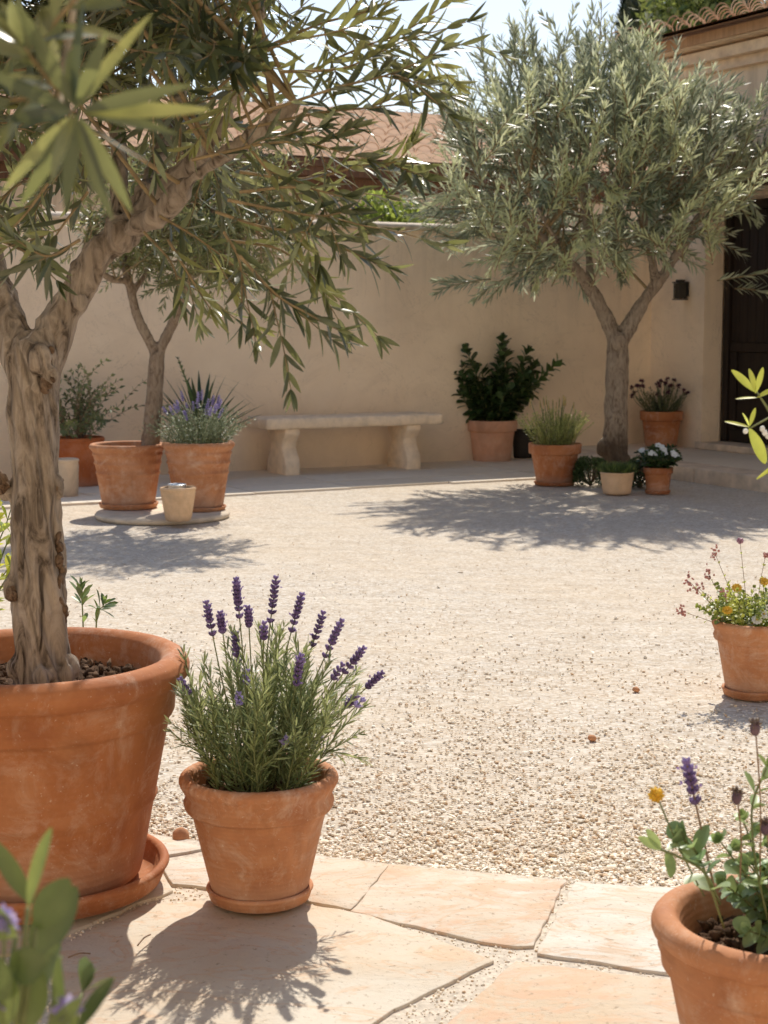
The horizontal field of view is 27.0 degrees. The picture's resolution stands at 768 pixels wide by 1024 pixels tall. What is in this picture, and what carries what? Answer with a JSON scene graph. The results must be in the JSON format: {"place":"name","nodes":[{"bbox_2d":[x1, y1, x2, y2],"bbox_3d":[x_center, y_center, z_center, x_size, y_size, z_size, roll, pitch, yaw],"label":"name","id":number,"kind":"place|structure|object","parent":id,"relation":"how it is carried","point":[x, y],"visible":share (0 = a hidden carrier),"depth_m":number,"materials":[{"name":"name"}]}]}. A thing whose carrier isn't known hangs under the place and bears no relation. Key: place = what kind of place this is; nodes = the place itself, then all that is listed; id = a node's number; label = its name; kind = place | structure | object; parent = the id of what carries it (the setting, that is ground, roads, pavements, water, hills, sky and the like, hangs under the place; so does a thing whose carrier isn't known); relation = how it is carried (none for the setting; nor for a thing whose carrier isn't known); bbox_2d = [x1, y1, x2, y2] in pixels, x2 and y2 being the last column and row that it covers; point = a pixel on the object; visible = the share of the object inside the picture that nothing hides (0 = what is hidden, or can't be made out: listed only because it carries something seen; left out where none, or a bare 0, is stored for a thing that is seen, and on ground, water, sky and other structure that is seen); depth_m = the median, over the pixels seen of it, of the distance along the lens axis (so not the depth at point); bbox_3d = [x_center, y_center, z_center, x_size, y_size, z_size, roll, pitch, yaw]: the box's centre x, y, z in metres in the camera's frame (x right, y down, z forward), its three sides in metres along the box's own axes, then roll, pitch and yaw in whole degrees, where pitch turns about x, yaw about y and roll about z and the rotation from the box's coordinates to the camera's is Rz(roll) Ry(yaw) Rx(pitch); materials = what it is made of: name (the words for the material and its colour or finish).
{"place":"outdoors","nodes":[
{"label":"outdoors","id":0,"kind":"place"},
{"bbox_2d":[0,499,10,609],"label":"shrub","id":1,"kind":"object","parent":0,"point":[3,527],"visible":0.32,"depth_m":4.44,"materials":[{"name":"green plant"}]},
{"bbox_2d":[0,827,115,1023],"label":"sage plant","id":2,"kind":"object","parent":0,"point":[33,967],"visible":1,"depth_m":1.16,"materials":[{"name":"green plant"}]},
{"bbox_2d":[244,91,285,102],"bbox_3d":[-2.641,-5.134,29.397,3.530,5.655,4.272,0,7,0],"label":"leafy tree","id":3,"kind":"object","parent":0,"point":[260,100],"depth_m":28.90,"materials":[{"name":"green plant"}]},
{"bbox_2d":[0,458,596,508],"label":"paved walkway","id":4,"kind":"structure","parent":0,"point":[245,483],"depth_m":12.20,"materials":[{"name":"beige stone"}]},
{"bbox_2d":[58,458,78,496],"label":"terracotta pot","id":5,"kind":"object","parent":4,"relation":"on","point":[68,468],"visible":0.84,"depth_m":10.88,"materials":[{"name":"beige ceramic"}]},
{"bbox_2d":[59,435,104,486],"bbox_3d":[-2.236,-0.370,11.684,0.395,0.360,0.397,-6,9,-40],"label":"terracotta pot","id":6,"kind":"object","parent":4,"relation":"on","point":[80,450],"visible":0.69,"depth_m":11.52,"materials":[{"name":"ceramic"}]},
{"bbox_2d":[6,358,168,439],"bbox_3d":[-2.203,-0.816,11.608,1.332,0.649,0.882,3,7,22],"label":"shrub","id":7,"kind":"object","parent":6,"relation":"in","point":[85,418],"visible":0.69,"depth_m":11.55,"materials":[{"name":"green plant"}]},
{"bbox_2d":[246,411,443,474],"bbox_3d":[-0.306,-0.553,12.843,1.569,0.457,0.430,-4,8,-27],"label":"stone bench","id":8,"kind":"object","parent":4,"relation":"on","point":[283,431],"visible":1,"depth_m":12.66,"materials":[{"name":"beige stone"}]},
{"bbox_2d":[468,419,516,461],"bbox_3d":[0.929,-0.614,13.752,0.430,0.355,0.430,0,7,-4],"label":"terracotta pot","id":9,"kind":"object","parent":4,"relation":"on","point":[491,441],"visible":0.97,"depth_m":13.60,"materials":[{"name":"ceramic"}]},
{"bbox_2d":[451,332,565,423],"bbox_3d":[1.041,-1.141,13.727,1.040,0.806,0.591,0,7,0],"label":"shrub","id":10,"kind":"object","parent":9,"relation":"on","point":[493,401],"visible":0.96,"depth_m":13.62,"materials":[{"name":"green plant"}]},
{"bbox_2d":[513,428,536,457],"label":"planter pot","id":11,"kind":"object","parent":4,"relation":"on","point":[521,440],"visible":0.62,"depth_m":13.93,"materials":[{"name":"ceramic"}]},
{"bbox_2d":[0,834,678,1023],"bbox_3d":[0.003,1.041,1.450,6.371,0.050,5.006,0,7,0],"label":"flagstone paving","id":12,"kind":"structure","parent":0,"point":[363,957],"depth_m":3.04,"materials":[{"name":"beige stone"}]},
{"bbox_2d":[68,952,89,957],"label":"dry twig","id":13,"kind":"object","parent":12,"relation":"on","point":[78,953],"visible":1,"depth_m":2.98,"materials":[{"name":"brown wood"}]},
{"bbox_2d":[0,834,168,924],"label":"pot saucer","id":14,"kind":"object","parent":12,"relation":"on","point":[144,881],"visible":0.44,"depth_m":3.23,"materials":[{"name":"ceramic"}]},
{"bbox_2d":[0,627,189,902],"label":"terracotta pot","id":15,"kind":"object","parent":14,"relation":"on","point":[80,757],"visible":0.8,"depth_m":3.15,"materials":[{"name":"ceramic"}]},
{"bbox_2d":[0,0,516,684],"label":"olive tree","id":16,"kind":"object","parent":15,"relation":"in","point":[58,58],"visible":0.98,"depth_m":2.79,"materials":[{"name":"green plant"}]},
{"bbox_2d":[137,934,150,945],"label":"dry twig","id":17,"kind":"object","parent":12,"relation":"on","point":[143,938],"visible":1,"depth_m":3.06,"materials":[{"name":"beige wood"}]},
{"bbox_2d":[172,827,188,839],"bbox_3d":[-0.473,0.754,3.726,0.038,0.036,0.030,0,7,0],"label":"terracotta shard","id":18,"kind":"object","parent":12,"relation":"on","point":[180,833],"visible":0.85,"depth_m":3.72,"materials":[{"name":"ceramic"}]},
{"bbox_2d":[206,878,312,913],"bbox_3d":[-0.256,0.780,3.300,0.221,0.029,0.220,4,8,30],"label":"pot saucer","id":19,"kind":"object","parent":12,"relation":"on","point":[259,907],"visible":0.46,"depth_m":3.21,"materials":[{"name":"ceramic"}]},
{"bbox_2d":[178,753,338,901],"bbox_3d":[-0.256,0.658,3.286,0.326,0.256,0.324,0,7,0],"label":"terracotta pot","id":20,"kind":"object","parent":19,"relation":"on","point":[255,846],"visible":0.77,"depth_m":3.18,"materials":[{"name":"ceramic"}]},
{"bbox_2d":[164,575,384,791],"bbox_3d":[-0.217,0.346,3.259,0.441,0.458,0.426,0,7,0],"label":"lavender plant","id":21,"kind":"object","parent":20,"relation":"on","point":[291,735],"visible":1,"depth_m":3.21,"materials":[{"name":"green plant"}]},
{"bbox_2d":[0,477,767,886],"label":"ground","id":22,"kind":"structure","parent":0,"point":[422,527],"depth_m":6.62,"materials":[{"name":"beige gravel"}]},
{"bbox_2d":[69,575,118,627],"bbox_3d":[-0.729,0.442,4.042,0.152,0.566,0.080,6,9,42],"label":"olive sapling","id":23,"kind":"object","parent":22,"relation":"on","point":[79,588],"visible":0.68,"depth_m":4.02,"materials":[{"name":"green plant"}]},
{"bbox_2d":[95,504,229,524],"bbox_3d":[-1.367,0.014,9.883,0.832,0.032,0.840,0,7,0],"label":"stone disc","id":24,"kind":"object","parent":22,"relation":"on","point":[154,516],"visible":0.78,"depth_m":9.64,"materials":[{"name":"beige stone"}]},
{"bbox_2d":[98,500,158,510],"bbox_3d":[-1.610,-0.046,10.086,0.377,0.037,0.375,-6,9,-42],"label":"pot saucer","id":25,"kind":"object","parent":24,"relation":"on","point":[128,507],"visible":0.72,"depth_m":9.93,"materials":[{"name":"ceramic"}]},
{"bbox_2d":[89,441,163,504],"bbox_3d":[-1.610,-0.240,10.063,0.480,0.385,0.479,-5,8,-34],"label":"terracotta pot","id":26,"kind":"object","parent":25,"relation":"on","point":[127,472],"visible":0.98,"depth_m":9.90,"materials":[{"name":"ceramic"}]},
{"bbox_2d":[60,101,319,445],"bbox_3d":[-1.106,-1.441,9.832,1.657,2.187,1.524,2,7,18],"label":"olive tree","id":27,"kind":"object","parent":26,"relation":"in","point":[144,258],"visible":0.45,"depth_m":9.71,"materials":[{"name":"green plant"}]},
{"bbox_2d":[160,485,195,521],"bbox_3d":[-1.211,-0.049,9.410,0.213,0.200,0.215,-6,9,-42],"label":"clay cup pot","id":28,"kind":"object","parent":24,"relation":"on","point":[178,504],"visible":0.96,"depth_m":9.34,"materials":[{"name":"ceramic"}]},
{"bbox_2d":[168,483,185,488],"bbox_3d":[-1.216,-0.136,9.399,0.110,0.057,0.110,0,7,0],"label":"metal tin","id":29,"kind":"object","parent":28,"relation":"in","point":[176,485],"visible":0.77,"depth_m":9.36,"materials":[{"name":"silver metal"}]},
{"bbox_2d":[193,504,226,511],"bbox_3d":[-1.153,-0.029,9.980,0.341,0.027,0.340,-4,8,-29],"label":"pot saucer","id":30,"kind":"object","parent":24,"relation":"on","point":[223,507],"visible":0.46,"depth_m":9.84,"materials":[{"name":"ceramic"}]},
{"bbox_2d":[162,440,234,507],"bbox_3d":[-1.152,-0.238,9.955,0.452,0.405,0.449,1,7,9],"label":"terracotta pot","id":31,"kind":"object","parent":30,"relation":"on","point":[203,469],"visible":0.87,"depth_m":9.80,"materials":[{"name":"ceramic"}]},
{"bbox_2d":[139,390,255,443],"bbox_3d":[-1.171,-0.571,9.926,0.701,0.380,0.679,-4,8,-33],"label":"lavender plant","id":32,"kind":"object","parent":31,"relation":"on","point":[185,435],"visible":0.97,"depth_m":9.85,"materials":[{"name":"plant"}]},
{"bbox_2d":[0,89,648,227],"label":"neighbour house","id":33,"kind":"structure","parent":22,"relation":"on","point":[386,133],"depth_m":22.10,"materials":[{"name":"paint"}]},
{"bbox_2d":[0,211,650,479],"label":"courtyard wall","id":34,"kind":"structure","parent":22,"relation":"on","point":[419,366],"depth_m":13.21,"materials":[{"name":"paint"}]},
{"bbox_2d":[349,185,432,223],"bbox_3d":[0.050,-1.826,15.018,1.241,2.486,1.282,0,7,0],"label":"garden bush","id":35,"kind":"object","parent":22,"relation":"on","point":[380,207],"visible":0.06,"depth_m":14.82,"materials":[{"name":"green plant"}]},
{"bbox_2d":[399,209,449,223],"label":"garden bush","id":36,"kind":"object","parent":22,"relation":"on","point":[425,220],"visible":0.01,"depth_m":15.16,"materials":[{"name":"green plant"}]},
{"bbox_2d":[534,480,574,486],"bbox_3d":[1.259,-0.214,11.818,0.306,0.027,0.307,4,8,33],"label":"pot saucer","id":37,"kind":"object","parent":22,"relation":"on","point":[553,484],"visible":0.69,"depth_m":11.69,"materials":[{"name":"ceramic"}]},
{"bbox_2d":[528,442,581,482],"bbox_3d":[1.259,-0.364,11.800,0.391,0.285,0.393,1,7,5],"label":"terracotta pot","id":38,"kind":"object","parent":37,"relation":"on","point":[553,463],"visible":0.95,"depth_m":11.67,"materials":[{"name":"ceramic"}]},
{"bbox_2d":[515,395,592,444],"bbox_3d":[1.264,-0.663,11.753,0.610,0.401,0.585,0,7,0],"label":"rosemary plant","id":39,"kind":"object","parent":38,"relation":"on","point":[562,432],"visible":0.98,"depth_m":11.71,"materials":[{"name":"green plant"}]},
{"bbox_2d":[383,0,767,463],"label":"olive tree","id":40,"kind":"object","parent":22,"relation":"on","point":[639,129],"visible":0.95,"depth_m":11.50,"materials":[{"name":"green plant"}]},
{"bbox_2d":[572,455,606,486],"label":"box bush","id":41,"kind":"object","parent":22,"relation":"on","point":[584,466],"visible":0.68,"depth_m":11.66,"materials":[{"name":"green plant"}]},
{"bbox_2d":[588,735,596,740],"bbox_3d":[0.601,0.652,4.616,0.027,0.020,0.027,0,7,0],"label":"pebble","id":42,"kind":"object","parent":22,"relation":"on","point":[592,737],"visible":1,"depth_m":4.61,"materials":[{"name":"stone"}]},
{"bbox_2d":[600,471,633,494],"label":"terracotta pot","id":43,"kind":"object","parent":22,"relation":"on","point":[616,483],"visible":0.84,"depth_m":11.07,"materials":[{"name":"beige ceramic"}]},
{"bbox_2d":[594,460,638,473],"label":"grass plant","id":44,"kind":"object","parent":43,"relation":"in","point":[617,467],"depth_m":11.08,"materials":[{"name":"green plant"}]},
{"bbox_2d":[607,0,662,164],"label":"cypress tree","id":45,"kind":"object","parent":22,"relation":"on","point":[624,5],"visible":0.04,"depth_m":32.64,"materials":[{"name":"green plant"}]},
{"bbox_2d":[632,687,639,691],"bbox_3d":[0.823,0.580,5.225,0.025,0.019,0.025,0,7,0],"label":"pebble","id":46,"kind":"object","parent":22,"relation":"on","point":[635,689],"visible":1,"depth_m":5.22,"materials":[{"name":"stone"}]},
{"bbox_2d":[627,456,646,487],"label":"box bush","id":47,"kind":"object","parent":22,"relation":"on","point":[639,481],"visible":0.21,"depth_m":11.51,"materials":[{"name":"green plant"}]},
{"bbox_2d":[645,489,670,494],"bbox_3d":[1.918,-0.143,11.215,0.182,0.027,0.181,5,8,36],"label":"pot saucer","id":48,"kind":"object","parent":22,"relation":"on","point":[657,492],"visible":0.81,"depth_m":11.14,"materials":[{"name":"ceramic"}]},
{"bbox_2d":[643,466,672,490],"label":"terracotta pot","id":49,"kind":"object","parent":48,"relation":"on","point":[657,479],"visible":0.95,"depth_m":11.13,"materials":[{"name":"ceramic"}]},
{"bbox_2d":[634,443,682,468],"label":"flowering plant","id":50,"kind":"object","parent":49,"relation":"on","point":[657,455],"visible":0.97,"depth_m":11.11,"materials":[{"name":"green plant"}]},
{"bbox_2d":[578,449,767,492],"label":"terrace kerb","id":51,"kind":"structure","parent":22,"relation":"on","point":[729,477],"depth_m":11.84,"materials":[{"name":"stone"}]},
{"bbox_2d":[597,0,767,455],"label":"courtyard house","id":52,"kind":"structure","parent":22,"relation":"on","point":[709,334],"depth_m":13.82,"materials":[{"name":"paint"}]},
{"bbox_2d":[672,280,688,299],"bbox_3d":[2.600,-1.943,13.993,0.122,0.175,0.104,-4,8,-27],"label":"wall lantern","id":53,"kind":"object","parent":52,"relation":"attached to","point":[681,287],"depth_m":13.96,"materials":[{"name":"black metal"}]},
{"bbox_2d":[721,199,767,444],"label":"door","id":54,"kind":"structure","parent":52,"relation":"in","point":[745,322],"depth_m":13.72,"materials":[{"name":"brown wood"}]},
{"bbox_2d":[629,0,767,38],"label":"leafy tree","id":55,"kind":"object","parent":22,"relation":"on","point":[659,9],"visible":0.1,"depth_m":27.23,"materials":[{"name":"green plant"}]},
{"bbox_2d":[721,683,767,700],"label":"pot saucer","id":56,"kind":"object","parent":22,"relation":"on","point":[739,695],"visible":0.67,"depth_m":5.08,"materials":[{"name":"ceramic"}]},
{"bbox_2d":[712,614,767,692],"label":"terracotta pot","id":57,"kind":"object","parent":56,"relation":"on","point":[743,651],"visible":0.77,"depth_m":5.07,"materials":[{"name":"ceramic"}]},
{"bbox_2d":[676,538,767,626],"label":"flowering plant","id":58,"kind":"object","parent":57,"relation":"on","point":[735,610],"visible":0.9,"depth_m":5.09,"materials":[{"name":"green plant"}]},
{"bbox_2d":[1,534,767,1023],"bbox_3d":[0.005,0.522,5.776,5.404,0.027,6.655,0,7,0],"label":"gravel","id":59,"kind":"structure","parent":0,"point":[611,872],"depth_m":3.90,"materials":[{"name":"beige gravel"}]},
{"bbox_2d":[22,0,764,141],"label":"sky","id":60,"kind":"structure","parent":0,"point":[498,11],"materials":[{"name":"white"}]},
{"bbox_2d":[581,443,767,470],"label":"terrace","id":61,"kind":"structure","parent":0,"point":[727,459],"depth_m":13.08,"materials":[{"name":"beige stone"}]},
{"bbox_2d":[640,410,682,446],"bbox_3d":[2.449,-0.738,14.139,0.380,0.310,0.379,-2,7,-19],"label":"terracotta pot","id":62,"kind":"object","parent":61,"relation":"on","point":[661,428],"visible":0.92,"depth_m":14.01,"materials":[{"name":"ceramic"}]},
{"bbox_2d":[630,376,689,411],"bbox_3d":[2.435,-1.022,14.120,0.551,0.351,0.520,0,7,0],"label":"flowering plant","id":63,"kind":"object","parent":62,"relation":"on","point":[659,405],"visible":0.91,"depth_m":14.07,"materials":[{"name":"green plant"}]},
{"bbox_2d":[725,367,767,478],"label":"young shrub","id":64,"kind":"object","parent":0,"point":[753,384],"visible":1,"depth_m":2.45,"materials":[{"name":"green plant"}]},
{"bbox_3d":[0.583,0.889,2.377,0.264,0.032,0.265,0,7,2],"label":"pot saucer","id":65,"kind":"object","parent":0,"visible":0},
{"bbox_2d":[651,874,767,1023],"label":"terracotta pot","id":66,"kind":"object","parent":65,"relation":"on","point":[716,972],"visible":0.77,"depth_m":2.26,"materials":[{"name":"ceramic"}]},
{"bbox_2d":[638,717,767,953],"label":"herb plant","id":67,"kind":"object","parent":66,"relation":"in","point":[743,897],"visible":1,"depth_m":2.28,"materials":[{"name":"green plant"}]},
{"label":"terracotta pot","id":68,"kind":"object","parent":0,"visible":0},
{"bbox_2d":[161,357,264,434],"bbox_3d":[-1.311,-0.843,11.950,0.841,0.644,0.732,-2,7,-17],"label":"yucca plant","id":69,"kind":"object","parent":68,"relation":"in","point":[192,394],"visible":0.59,"depth_m":11.93,"materials":[{"name":"green plant"}]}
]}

